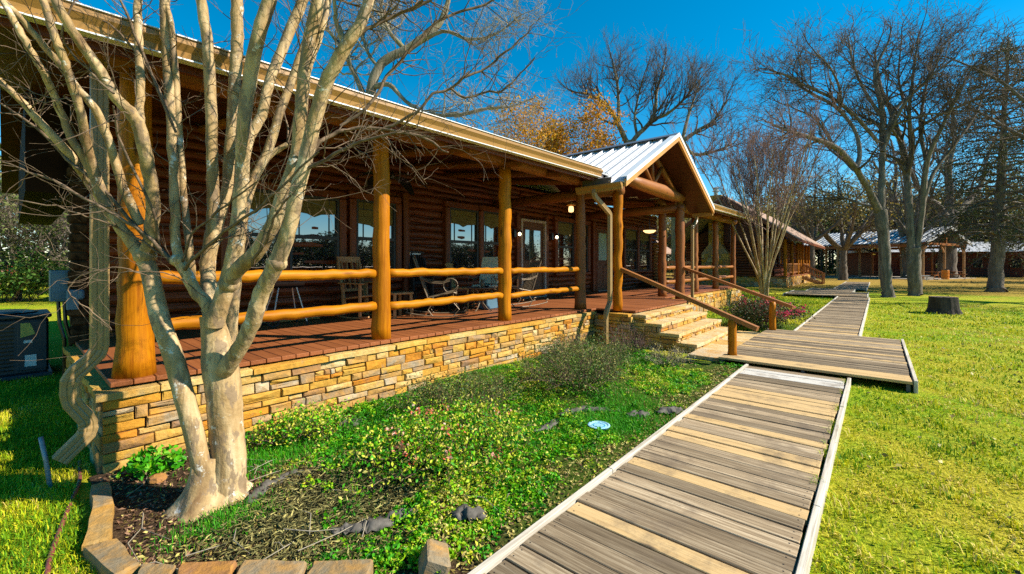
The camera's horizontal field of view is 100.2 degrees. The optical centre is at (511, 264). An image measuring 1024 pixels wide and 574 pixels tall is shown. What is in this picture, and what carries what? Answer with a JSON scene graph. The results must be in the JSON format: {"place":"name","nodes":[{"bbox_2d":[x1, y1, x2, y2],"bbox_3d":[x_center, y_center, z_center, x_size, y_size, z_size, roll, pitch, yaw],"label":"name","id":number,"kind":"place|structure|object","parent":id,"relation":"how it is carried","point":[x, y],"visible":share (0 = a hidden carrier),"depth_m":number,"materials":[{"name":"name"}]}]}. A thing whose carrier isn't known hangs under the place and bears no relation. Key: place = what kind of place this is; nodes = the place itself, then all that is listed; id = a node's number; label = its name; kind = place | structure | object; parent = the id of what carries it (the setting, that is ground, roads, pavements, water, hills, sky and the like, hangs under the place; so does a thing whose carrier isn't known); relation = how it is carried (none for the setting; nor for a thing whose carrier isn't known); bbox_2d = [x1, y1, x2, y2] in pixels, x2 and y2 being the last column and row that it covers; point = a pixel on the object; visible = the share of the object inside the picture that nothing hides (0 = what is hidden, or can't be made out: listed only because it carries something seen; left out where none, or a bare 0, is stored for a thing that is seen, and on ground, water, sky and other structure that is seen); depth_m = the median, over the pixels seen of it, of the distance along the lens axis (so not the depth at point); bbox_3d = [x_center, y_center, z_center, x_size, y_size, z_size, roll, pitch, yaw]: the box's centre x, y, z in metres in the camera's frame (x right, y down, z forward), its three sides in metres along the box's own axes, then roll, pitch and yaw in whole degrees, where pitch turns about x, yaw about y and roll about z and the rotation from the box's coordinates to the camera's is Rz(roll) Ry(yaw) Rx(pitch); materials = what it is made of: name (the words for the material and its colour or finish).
{"place":"outdoors","nodes":[
{"label":"outdoors","id":0,"kind":"place"},
{"bbox_2d":[0,362,97,573],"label":"grass","id":1,"kind":"structure","parent":0,"point":[37,516],"depth_m":3.00,"materials":[{"name":"plant"}]},
{"bbox_2d":[0,271,1023,573],"bbox_3d":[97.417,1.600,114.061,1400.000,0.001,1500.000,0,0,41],"label":"ground","id":2,"kind":"structure","parent":0,"point":[970,291],"depth_m":3.92,"materials":[{"name":"plant"}]},
{"bbox_2d":[0,309,52,381],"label":"air conditioner","id":3,"kind":"object","parent":2,"relation":"on","point":[16,338],"visible":0.96,"depth_m":6.00,"materials":[{"name":"metal"}]},
{"bbox_2d":[0,136,68,284],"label":"woods","id":4,"kind":"object","parent":2,"relation":"on","point":[49,247],"depth_m":35.06,"materials":[{"name":"green plant"}]},
{"bbox_2d":[0,144,68,269],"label":"woodland tree","id":5,"kind":"object","parent":2,"relation":"on","point":[17,245],"visible":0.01,"depth_m":22.59,"materials":[{"name":"green plant"}]},
{"bbox_2d":[0,241,70,302],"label":"flowering bush","id":6,"kind":"object","parent":2,"relation":"on","point":[31,278],"visible":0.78,"depth_m":18.44,"materials":[{"name":"green plant"}]},
{"bbox_2d":[0,150,70,300],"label":"woodland tree","id":7,"kind":"object","parent":2,"relation":"on","point":[9,225],"visible":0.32,"depth_m":18.14,"materials":[{"name":"green plant"}]},
{"bbox_2d":[16,196,70,270],"bbox_3d":[-16.596,-1.243,18.408,7.164,5.841,6.279,0,0,41],"label":"woodland tree","id":8,"kind":"object","parent":2,"relation":"on","point":[64,225],"visible":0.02,"depth_m":17.62,"materials":[{"name":"green plant"}]},
{"bbox_2d":[38,436,52,488],"bbox_3d":[-3.322,1.440,3.054,0.106,0.425,0.027,0,0,1],"label":"pipe stake","id":9,"kind":"object","parent":2,"relation":"on","point":[45,460],"visible":0.79,"depth_m":3.05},
{"bbox_2d":[44,460,82,573],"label":"garden hose","id":10,"kind":"object","parent":2,"relation":"on","point":[51,554],"visible":0.88,"depth_m":2.57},
{"bbox_2d":[82,504,113,557],"bbox_3d":[-2.424,1.555,2.521,0.115,0.089,0.468,0,0,-40],"label":"edging stone","id":11,"kind":"object","parent":2,"relation":"on","point":[100,525],"visible":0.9,"depth_m":2.48,"materials":[{"name":"stone"}]},
{"bbox_2d":[90,482,113,509],"bbox_3d":[-2.724,1.555,2.843,0.401,0.090,0.107,0,0,43],"label":"edging stone","id":12,"kind":"object","parent":2,"relation":"on","point":[100,494],"visible":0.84,"depth_m":2.82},
{"bbox_2d":[83,538,139,573],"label":"edging stone","id":13,"kind":"object","parent":2,"relation":"on","point":[112,556],"visible":0.98,"depth_m":2.22,"materials":[{"name":"stone"}]},
{"bbox_2d":[0,0,793,473],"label":"log house","id":14,"kind":"structure","parent":2,"relation":"on","point":[592,250],"depth_m":6.27,"materials":[{"name":"wood"}]},
{"bbox_2d":[49,270,83,375],"bbox_3d":[-5.364,0.826,5.160,0.340,1.511,0.280,0,0,41],"label":"electrical box","id":15,"kind":"object","parent":14,"relation":"attached to","point":[58,292],"visible":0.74,"depth_m":5.10,"materials":[{"name":"grey metal"}]},
{"bbox_2d":[218,175,280,285],"bbox_3d":[-4.048,-0.495,6.647,0.210,1.650,0.830,0,0,40],"label":"window","id":16,"kind":"structure","parent":14,"relation":"in","point":[261,264],"depth_m":6.69,"materials":[{"name":"clear glass"}]},
{"bbox_2d":[240,316,319,325],"bbox_3d":[-3.616,0.838,6.744,0.144,0.151,1.161,0,0,40],"label":"split log","id":17,"kind":"object","parent":14,"relation":"on","point":[311,318],"visible":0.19,"depth_m":6.91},
{"bbox_2d":[261,281,307,327],"bbox_3d":[-3.474,0.532,6.496,0.470,0.780,0.601,0,0,41],"label":"stool","id":18,"kind":"object","parent":14,"relation":"on","point":[289,284],"visible":0.47,"depth_m":6.47,"materials":[{"name":"black wood"}]},
{"bbox_2d":[290,187,347,283],"bbox_3d":[-3.409,-0.495,7.396,0.210,1.650,1.120,0,0,40],"label":"window","id":19,"kind":"structure","parent":14,"relation":"in","point":[334,243],"depth_m":7.48,"materials":[{"name":"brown glass"}]},
{"bbox_2d":[334,256,392,318],"bbox_3d":[-2.639,0.387,7.472,1.022,1.057,0.608,0,0,32],"label":"rocking chair","id":20,"kind":"object","parent":14,"relation":"on","point":[361,288],"visible":0.71,"depth_m":7.49,"materials":[{"name":"brown wood"}]},
{"bbox_2d":[346,190,402,282],"bbox_3d":[-2.642,-0.515,8.293,0.210,1.690,1.120,0,0,40],"label":"window","id":21,"kind":"structure","parent":14,"relation":"in","point":[360,206],"depth_m":8.14,"materials":[{"name":"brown glass"}]},
{"bbox_2d":[345,171,426,194],"bbox_3d":[-2.081,-1.655,7.106,1.227,0.830,1.283,0,0,41],"label":"ceiling fan","id":22,"kind":"object","parent":14,"relation":"hanging from","point":[405,183],"visible":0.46,"depth_m":7.36,"materials":[{"name":"brown wood"}]},
{"bbox_2d":[390,291,413,318],"bbox_3d":[-2.011,0.698,7.530,0.414,0.441,0.414,0,0,41],"label":"wooden stool","id":23,"kind":"object","parent":14,"relation":"on","point":[396,293],"visible":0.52,"depth_m":7.48,"materials":[{"name":"brown wood"}]},
{"bbox_2d":[409,251,459,310],"bbox_3d":[-1.715,0.315,8.832,1.161,1.201,0.691,0,0,29],"label":"rocking chair","id":24,"kind":"object","parent":14,"relation":"on","point":[421,261],"visible":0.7,"depth_m":8.88,"materials":[{"name":"paint"}]},
{"bbox_2d":[404,254,467,316],"bbox_3d":[-1.357,0.362,7.746,1.116,1.108,0.562,0,0,-8],"label":"iron rocking chair","id":25,"kind":"object","parent":14,"relation":"on","point":[423,279],"visible":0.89,"depth_m":7.53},
{"bbox_2d":[445,262,474,308],"bbox_3d":[-1.123,0.434,9.147,0.560,0.971,0.460,0,0,12],"label":"woven chair","id":26,"kind":"object","parent":14,"relation":"on","point":[450,265],"visible":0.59,"depth_m":9.15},
{"bbox_2d":[442,200,479,278],"bbox_3d":[-1.184,-0.555,10.000,0.210,1.770,1.050,0,0,40],"label":"window","id":27,"kind":"structure","parent":14,"relation":"in","point":[457,215],"depth_m":9.97,"materials":[{"name":"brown glass"}]},
{"bbox_2d":[467,286,494,311],"bbox_3d":[-0.618,0.681,8.484,0.550,0.469,0.550,0,0,41],"label":"bistro table","id":28,"kind":"object","parent":14,"relation":"on","point":[479,287],"visible":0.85,"depth_m":8.40,"materials":[{"name":"black metal"}]},
{"bbox_2d":[464,256,497,306],"bbox_3d":[-0.564,0.362,9.476,0.562,1.108,1.116,0,0,20],"label":"iron rocking chair","id":29,"kind":"object","parent":14,"relation":"on","point":[490,262],"visible":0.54,"depth_m":9.62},
{"bbox_2d":[478,298,497,309],"bbox_3d":[-0.488,0.773,8.952,0.300,0.290,0.410,0,0,41],"label":"cooler box","id":30,"kind":"object","parent":14,"relation":"on","point":[491,304],"visible":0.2,"depth_m":8.82,"materials":[{"name":"blue plastic"}]},
{"bbox_2d":[478,205,498,256],"bbox_3d":[-0.512,-0.565,10.787,0.210,1.790,0.960,0,0,40],"label":"window","id":31,"kind":"structure","parent":14,"relation":"in","point":[490,213],"depth_m":10.73,"materials":[{"name":"clear glass"}]},
{"bbox_2d":[511,256,548,306],"bbox_3d":[0.193,0.362,9.485,1.116,1.108,0.562,0,0,-27],"label":"iron rocking chair","id":32,"kind":"object","parent":14,"relation":"on","point":[530,282],"visible":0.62,"depth_m":9.49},
{"bbox_2d":[513,213,548,298],"bbox_3d":[0.561,-0.230,12.041,0.213,2.300,1.440,0,0,40],"label":"door","id":33,"kind":"structure","parent":14,"relation":"in","point":[533,241],"depth_m":12.00,"materials":[{"name":"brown wood"}]},
{"bbox_2d":[552,216,574,275],"bbox_3d":[1.589,-0.565,13.247,0.210,1.790,1.030,0,0,40],"label":"window","id":34,"kind":"structure","parent":14,"relation":"in","point":[563,226],"depth_m":13.22,"materials":[{"name":"clear glass"}]},
{"bbox_2d":[574,220,590,274],"bbox_3d":[2.261,-0.565,14.034,0.210,1.790,0.980,0,0,40],"label":"window","id":35,"kind":"structure","parent":14,"relation":"in","point":[587,223],"depth_m":14.26,"materials":[{"name":"clear glass"}]},
{"bbox_2d":[590,222,606,291],"bbox_3d":[3.158,-0.270,15.082,0.213,2.380,1.360,0,0,40],"label":"door","id":36,"kind":"structure","parent":14,"relation":"in","point":[598,234],"depth_m":14.83,"materials":[{"name":"brown wood"}]},
{"bbox_2d":[622,225,637,272],"bbox_3d":[4.612,-0.595,16.787,0.210,1.850,1.180,0,0,40],"label":"window","id":37,"kind":"structure","parent":14,"relation":"in","point":[629,254],"depth_m":16.79,"materials":[{"name":"clear glass"}]},
{"bbox_2d":[637,227,651,272],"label":"window","id":38,"kind":"structure","parent":14,"relation":"in","point":[645,238],"depth_m":17.90,"materials":[{"name":"clear glass"}]},
{"bbox_2d":[666,261,674,287],"bbox_3d":[6.155,0.387,16.867,0.608,1.057,1.021,0,0,22],"label":"rocking chair","id":39,"kind":"object","parent":14,"relation":"on","point":[669,263],"visible":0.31,"depth_m":16.60,"materials":[{"name":"brown wood"}]},
{"bbox_2d":[89,344,738,573],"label":"bark mulch","id":40,"kind":"object","parent":2,"relation":"on","point":[121,504],"visible":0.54,"depth_m":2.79,"materials":[{"name":"wood"}]},
{"bbox_2d":[116,444,186,480],"bbox_3d":[-2.727,1.497,3.284,0.350,0.255,0.447,0,0,41],"label":"leafy weed","id":41,"kind":"object","parent":40,"relation":"on","point":[142,463],"visible":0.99,"depth_m":3.25,"materials":[{"name":"green plant"}]},
{"bbox_2d":[138,562,175,573],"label":"edging stone","id":42,"kind":"object","parent":40,"relation":"on","point":[147,568],"visible":1,"depth_m":2.13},
{"bbox_2d":[147,473,166,484],"bbox_3d":[-2.600,1.570,3.145,0.117,0.060,0.114,0,0,41],"label":"rock","id":43,"kind":"object","parent":40,"relation":"on","point":[156,478],"visible":0.98,"depth_m":3.12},
{"bbox_2d":[177,561,236,573],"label":"edging stone","id":44,"kind":"object","parent":40,"relation":"on","point":[221,567],"visible":1,"depth_m":2.13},
{"bbox_2d":[236,559,306,573],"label":"edging stone","id":45,"kind":"object","parent":40,"relation":"on","point":[263,566],"visible":1,"depth_m":2.13,"materials":[{"name":"stone"}]},
{"bbox_2d":[244,467,321,506],"bbox_3d":[-1.624,1.552,3.090,0.279,0.055,0.671,0,0,33],"label":"weed fabric","id":46,"kind":"object","parent":40,"relation":"on","point":[267,482],"visible":0.53,"depth_m":3.00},
{"bbox_2d":[0,0,584,523],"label":"crape myrtle tree","id":47,"kind":"object","parent":40,"relation":"on","point":[218,472],"visible":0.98,"depth_m":2.77,"materials":[{"name":"beige plant"}]},
{"bbox_2d":[245,397,356,451],"bbox_3d":[-1.896,1.414,3.921,0.873,0.436,0.880,0,0,-9],"label":"shrub","id":48,"kind":"object","parent":40,"relation":"on","point":[290,426],"visible":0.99,"depth_m":3.75,"materials":[{"name":"green plant"}]},
{"bbox_2d":[162,438,473,573],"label":"dry straw","id":49,"kind":"object","parent":40,"relation":"on","point":[315,493],"visible":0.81,"depth_m":2.65,"materials":[{"name":"plant"}]},
{"bbox_2d":[307,559,372,573],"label":"edging stone","id":50,"kind":"object","parent":40,"relation":"on","point":[360,566],"visible":1,"depth_m":2.13,"materials":[{"name":"stone"}]},
{"bbox_2d":[126,409,554,569],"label":"fallen twigs","id":51,"kind":"object","parent":40,"relation":"on","point":[256,468],"visible":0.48,"depth_m":2.49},
{"bbox_2d":[330,497,434,535],"bbox_3d":[-0.764,1.549,2.624,0.658,0.070,0.178,0,0,-30],"label":"rock","id":52,"kind":"object","parent":40,"relation":"on","point":[378,523],"visible":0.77,"depth_m":2.54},
{"bbox_2d":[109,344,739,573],"bbox_3d":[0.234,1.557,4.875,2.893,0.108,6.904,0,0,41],"label":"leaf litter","id":53,"kind":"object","parent":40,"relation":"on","point":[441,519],"visible":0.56,"depth_m":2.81,"materials":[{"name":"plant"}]},
{"bbox_2d":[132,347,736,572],"bbox_3d":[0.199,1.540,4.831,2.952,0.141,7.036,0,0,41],"label":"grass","id":54,"kind":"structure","parent":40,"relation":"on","point":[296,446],"depth_m":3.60,"materials":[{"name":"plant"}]},
{"bbox_2d":[418,539,450,573],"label":"edging stone","id":55,"kind":"object","parent":40,"relation":"on","point":[434,558],"visible":1,"depth_m":2.15,"materials":[{"name":"stone"}]},
{"bbox_2d":[316,385,555,504],"bbox_3d":[-0.519,1.370,3.511,1.755,0.514,1.874,0,0,7],"label":"rose bush","id":56,"kind":"object","parent":40,"relation":"on","point":[471,433],"visible":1,"depth_m":3.28,"materials":[{"name":"green plant"}]},
{"bbox_2d":[380,364,535,419],"bbox_3d":[-0.570,1.375,4.633,1.475,0.515,1.769,0,0,41],"label":"shrub","id":57,"kind":"object","parent":40,"relation":"on","point":[436,391],"visible":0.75,"depth_m":4.55,"materials":[{"name":"green plant"}]},
{"bbox_2d":[449,504,486,522],"bbox_3d":[-0.269,1.540,2.673,0.232,0.086,0.137,0,0,4],"label":"rock","id":58,"kind":"object","parent":40,"relation":"on","point":[462,512],"visible":0.99,"depth_m":2.64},
{"bbox_2d":[245,342,743,573],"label":"ground cover","id":59,"kind":"object","parent":40,"relation":"on","point":[424,513],"visible":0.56,"depth_m":3.29,"materials":[{"name":"green plant"}]},
{"bbox_2d":[533,418,558,431],"bbox_3d":[0.364,1.562,4.165,0.111,0.046,0.446,0,0,41],"label":"weed fabric","id":60,"kind":"object","parent":40,"relation":"on","point":[544,426],"visible":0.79,"depth_m":4.13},
{"bbox_2d":[546,328,588,357],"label":"dry plant","id":61,"kind":"object","parent":40,"relation":"on","point":[569,341],"visible":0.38,"depth_m":7.38,"materials":[{"name":"brown plant"}]},
{"bbox_2d":[499,327,650,403],"bbox_3d":[0.931,1.274,5.572,1.837,0.884,2.305,0,0,41],"label":"twiggy shrub","id":62,"kind":"object","parent":40,"relation":"on","point":[610,361],"visible":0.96,"depth_m":5.38,"materials":[{"name":"green plant"}]},
{"bbox_2d":[557,405,618,415],"bbox_3d":[0.798,1.550,4.583,0.689,0.059,0.202,0,0,-10],"label":"weed fabric","id":63,"kind":"object","parent":40,"relation":"on","point":[582,408],"visible":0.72,"depth_m":4.57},
{"bbox_2d":[588,421,609,429],"bbox_3d":[0.828,1.533,4.080,0.208,0.024,0.210,0,0,41],"label":"plastic disc","id":64,"kind":"object","parent":40,"relation":"on","point":[602,426],"visible":0.86,"depth_m":4.08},
{"bbox_2d":[599,319,655,353],"bbox_3d":[1.994,1.244,7.510,1.025,0.764,1.126,0,0,-11],"label":"dry plant","id":65,"kind":"object","parent":40,"relation":"on","point":[633,338],"visible":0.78,"depth_m":7.41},
{"bbox_2d":[625,410,649,416],"bbox_3d":[1.304,1.548,4.465,0.275,0.062,0.146,0,0,-25],"label":"weed fabric","id":66,"kind":"object","parent":40,"relation":"on","point":[639,412],"visible":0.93,"depth_m":4.44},
{"bbox_2d":[636,341,697,366],"bbox_3d":[2.385,1.415,6.785,0.914,0.412,0.905,0,0,-22],"label":"dry plant","id":67,"kind":"object","parent":40,"relation":"on","point":[667,357],"visible":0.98,"depth_m":6.76,"materials":[{"name":"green plant"}]},
{"bbox_2d":[655,406,683,414],"bbox_3d":[1.664,1.546,4.566,0.333,0.075,0.140,0,0,-12],"label":"weed fabric","id":68,"kind":"object","parent":40,"relation":"on","point":[671,409],"visible":0.98,"depth_m":4.54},
{"bbox_2d":[273,0,578,138],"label":"oak tree","id":69,"kind":"object","parent":2,"relation":"on","point":[373,83],"visible":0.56,"depth_m":16.18,"materials":[{"name":"brown plant"}]},
{"bbox_2d":[467,93,576,154],"bbox_3d":[0.207,-4.880,29.388,8.772,13.091,7.988,0,0,4],"label":"autumn tree","id":70,"kind":"object","parent":2,"relation":"on","point":[529,134],"visible":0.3,"depth_m":27.98,"materials":[{"name":"orange plant"}]},
{"bbox_2d":[522,86,629,203],"bbox_3d":[4.363,-5.639,34.267,10.068,14.726,9.223,0,0,14],"label":"autumn tree","id":71,"kind":"object","parent":2,"relation":"on","point":[596,142],"visible":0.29,"depth_m":31.81,"materials":[{"name":"orange plant"}]},
{"bbox_2d":[612,206,670,245],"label":"woodland tree","id":72,"kind":"object","parent":2,"relation":"on","point":[657,234],"visible":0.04,"depth_m":76.31,"materials":[{"name":"green plant"}]},
{"bbox_2d":[541,22,743,142],"bbox_3d":[9.712,-9.698,32.839,13.480,19.658,10.119,0,0,-25],"label":"oak tree","id":73,"kind":"object","parent":2,"relation":"on","point":[655,83],"visible":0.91,"depth_m":33.47,"materials":[{"name":"brown plant"}]},
{"bbox_2d":[468,364,850,573],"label":"boardwalk","id":74,"kind":"structure","parent":2,"relation":"on","point":[716,479],"depth_m":2.82,"materials":[{"name":"brown wood"}]},
{"bbox_2d":[670,55,778,265],"bbox_3d":[13.737,-7.511,29.897,5.160,15.228,7.409,0,0,-27],"label":"oak tree","id":75,"kind":"object","parent":2,"relation":"on","point":[696,89],"visible":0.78,"depth_m":29.36,"materials":[{"name":"brown plant"}]},
{"bbox_2d":[624,293,834,331],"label":"grass","id":76,"kind":"structure","parent":2,"relation":"on","point":[818,307],"depth_m":17.16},
{"bbox_2d":[666,187,824,287],"bbox_3d":[20.105,-2.069,35.432,8.783,7.601,18.110,0,0,41],"label":"cabin","id":77,"kind":"object","parent":2,"relation":"on","point":[791,266],"visible":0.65,"depth_m":31.85,"materials":[{"name":"wood"}]},
{"bbox_2d":[709,318,799,331],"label":"shrub bed soil","id":78,"kind":"object","parent":2,"relation":"on","point":[791,327],"depth_m":11.03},
{"bbox_2d":[709,288,815,331],"bbox_3d":[6.304,1.117,10.824,2.247,1.029,2.501,0,0,41],"label":"azalea bush","id":79,"kind":"object","parent":78,"relation":"on","point":[756,311],"visible":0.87,"depth_m":10.40,"materials":[{"name":"green plant"}]},
{"bbox_2d":[668,82,858,300],"bbox_3d":[9.369,-2.572,16.845,5.504,8.395,6.136,0,0,-23],"label":"crape myrtle tree","id":80,"kind":"object","parent":2,"relation":"on","point":[763,273],"visible":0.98,"depth_m":16.11,"materials":[{"name":"brown plant"}]},
{"bbox_2d":[764,206,831,254],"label":"woodland tree","id":81,"kind":"object","parent":2,"relation":"on","point":[818,232],"visible":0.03,"depth_m":59.12,"materials":[{"name":"brown plant"}]},
{"bbox_2d":[719,329,917,393],"bbox_3d":[5.452,1.538,7.573,2.305,0.184,3.996,0,0,41],"label":"boardwalk landing","id":82,"kind":"object","parent":2,"relation":"on","point":[882,359],"visible":0.92,"depth_m":6.92,"materials":[{"name":"brown wood"}]},
{"bbox_2d":[783,290,868,297],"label":"boardwalk","id":83,"kind":"structure","parent":2,"relation":"on","point":[832,293],"depth_m":21.29,"materials":[{"name":"grey wood"}]},
{"bbox_2d":[762,157,898,278],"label":"oak tree","id":84,"kind":"object","parent":2,"relation":"on","point":[812,234],"visible":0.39,"depth_m":43.31,"materials":[{"name":"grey plant"}]},
{"bbox_2d":[805,288,855,291],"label":"boardwalk","id":85,"kind":"structure","parent":2,"relation":"on","point":[833,289],"depth_m":24.86,"materials":[{"name":"grey wood"}]},
{"bbox_2d":[793,296,869,335],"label":"boardwalk","id":86,"kind":"structure","parent":2,"relation":"on","point":[842,315],"depth_m":11.77,"materials":[{"name":"brown wood"}]},
{"bbox_2d":[657,171,1023,273],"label":"woods","id":87,"kind":"object","parent":2,"relation":"on","point":[820,265],"visible":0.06,"depth_m":72.57,"materials":[{"name":"brown plant"}]},
{"bbox_2d":[785,163,914,279],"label":"oak tree","id":88,"kind":"object","parent":2,"relation":"on","point":[847,242],"visible":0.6,"depth_m":43.59,"materials":[{"name":"brown plant"}]},
{"bbox_2d":[835,281,869,291],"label":"boardwalk","id":89,"kind":"structure","parent":2,"relation":"on","point":[864,286],"depth_m":30.13,"materials":[{"name":"grey wood"}]},
{"bbox_2d":[721,0,1023,297],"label":"oak tree","id":90,"kind":"object","parent":2,"relation":"on","point":[878,206],"visible":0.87,"depth_m":20.62,"materials":[{"name":"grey plant"}]},
{"bbox_2d":[803,226,972,279],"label":"pavilion","id":91,"kind":"structure","parent":2,"relation":"on","point":[857,245],"depth_m":50.84,"materials":[{"name":"wood"}]},
{"bbox_2d":[859,138,935,277],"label":"oak tree","id":92,"kind":"object","parent":2,"relation":"on","point":[904,266],"visible":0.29,"depth_m":48.85,"materials":[{"name":"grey plant"}]},
{"bbox_2d":[802,0,1023,295],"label":"oak tree","id":93,"kind":"object","parent":2,"relation":"on","point":[914,261],"visible":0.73,"depth_m":21.72,"materials":[{"name":"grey plant"}]},
{"bbox_2d":[834,241,1023,276],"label":"lodge","id":94,"kind":"structure","parent":2,"relation":"on","point":[869,262],"depth_m":56.44,"materials":[{"name":"wood"}]},
{"bbox_2d":[971,258,982,267],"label":"window","id":95,"kind":"structure","parent":94,"relation":"in","point":[981,261],"depth_m":55.40,"materials":[{"name":"black glass"}]},
{"bbox_2d":[1010,258,1021,268],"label":"window","id":96,"kind":"structure","parent":94,"relation":"in","point":[1016,266],"depth_m":54.49,"materials":[{"name":"black glass"}]},
{"bbox_2d":[849,88,1021,277],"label":"oak tree","id":97,"kind":"object","parent":2,"relation":"on","point":[950,258],"visible":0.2,"depth_m":49.48,"materials":[{"name":"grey plant"}]},
{"bbox_2d":[856,142,1017,233],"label":"oak tree","id":98,"kind":"object","parent":2,"relation":"on","point":[916,209],"visible":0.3,"depth_m":46.91,"materials":[{"name":"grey plant"}]},
{"bbox_2d":[925,296,962,314],"bbox_3d":[14.176,1.337,14.068,0.958,0.585,0.966,0,0,41],"label":"tree stump","id":99,"kind":"object","parent":2,"relation":"on","point":[947,305],"visible":0.94,"depth_m":13.81,"materials":[{"name":"grey wood"}]},
{"bbox_2d":[941,269,948,278],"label":"fire drum","id":100,"kind":"object","parent":2,"relation":"on","point":[944,273],"visible":1,"depth_m":44.98,"materials":[{"name":"orange metal"}]},
{"bbox_2d":[867,309,1023,573],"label":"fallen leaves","id":101,"kind":"object","parent":2,"relation":"on","point":[940,488],"visible":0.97,"depth_m":5.70,"materials":[{"name":"brown plant"}]},
{"bbox_2d":[870,31,1023,291],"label":"evergreen tree","id":102,"kind":"object","parent":2,"relation":"on","point":[997,232],"visible":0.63,"depth_m":25.21,"materials":[{"name":"green plant"}]},
{"bbox_2d":[873,18,1023,177],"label":"oak tree","id":103,"kind":"object","parent":2,"relation":"on","point":[1020,135],"visible":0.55,"depth_m":20.73,"materials":[{"name":"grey plant"}]},
{"bbox_2d":[936,75,1023,287],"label":"evergreen tree","id":104,"kind":"object","parent":2,"relation":"on","point":[1013,248],"visible":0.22,"depth_m":30.13,"materials":[{"name":"green plant"}]},
{"bbox_2d":[957,186,1021,241],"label":"woodland tree","id":105,"kind":"object","parent":2,"relation":"on","point":[986,222],"visible":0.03,"depth_m":66.37,"materials":[{"name":"green plant"}]},
{"bbox_2d":[0,0,1023,265],"label":"sky","id":106,"kind":"structure","parent":0,"point":[696,20],"materials":[{"name":"blue"}]},
{"bbox_2d":[810,379,845,484],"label":"grass","id":107,"kind":"structure","parent":0,"point":[827,445],"depth_m":3.88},
{"bbox_2d":[812,300,1023,573],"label":"grass","id":108,"kind":"structure","parent":0,"point":[991,560],"depth_m":3.59,"materials":[{"name":"plant"}]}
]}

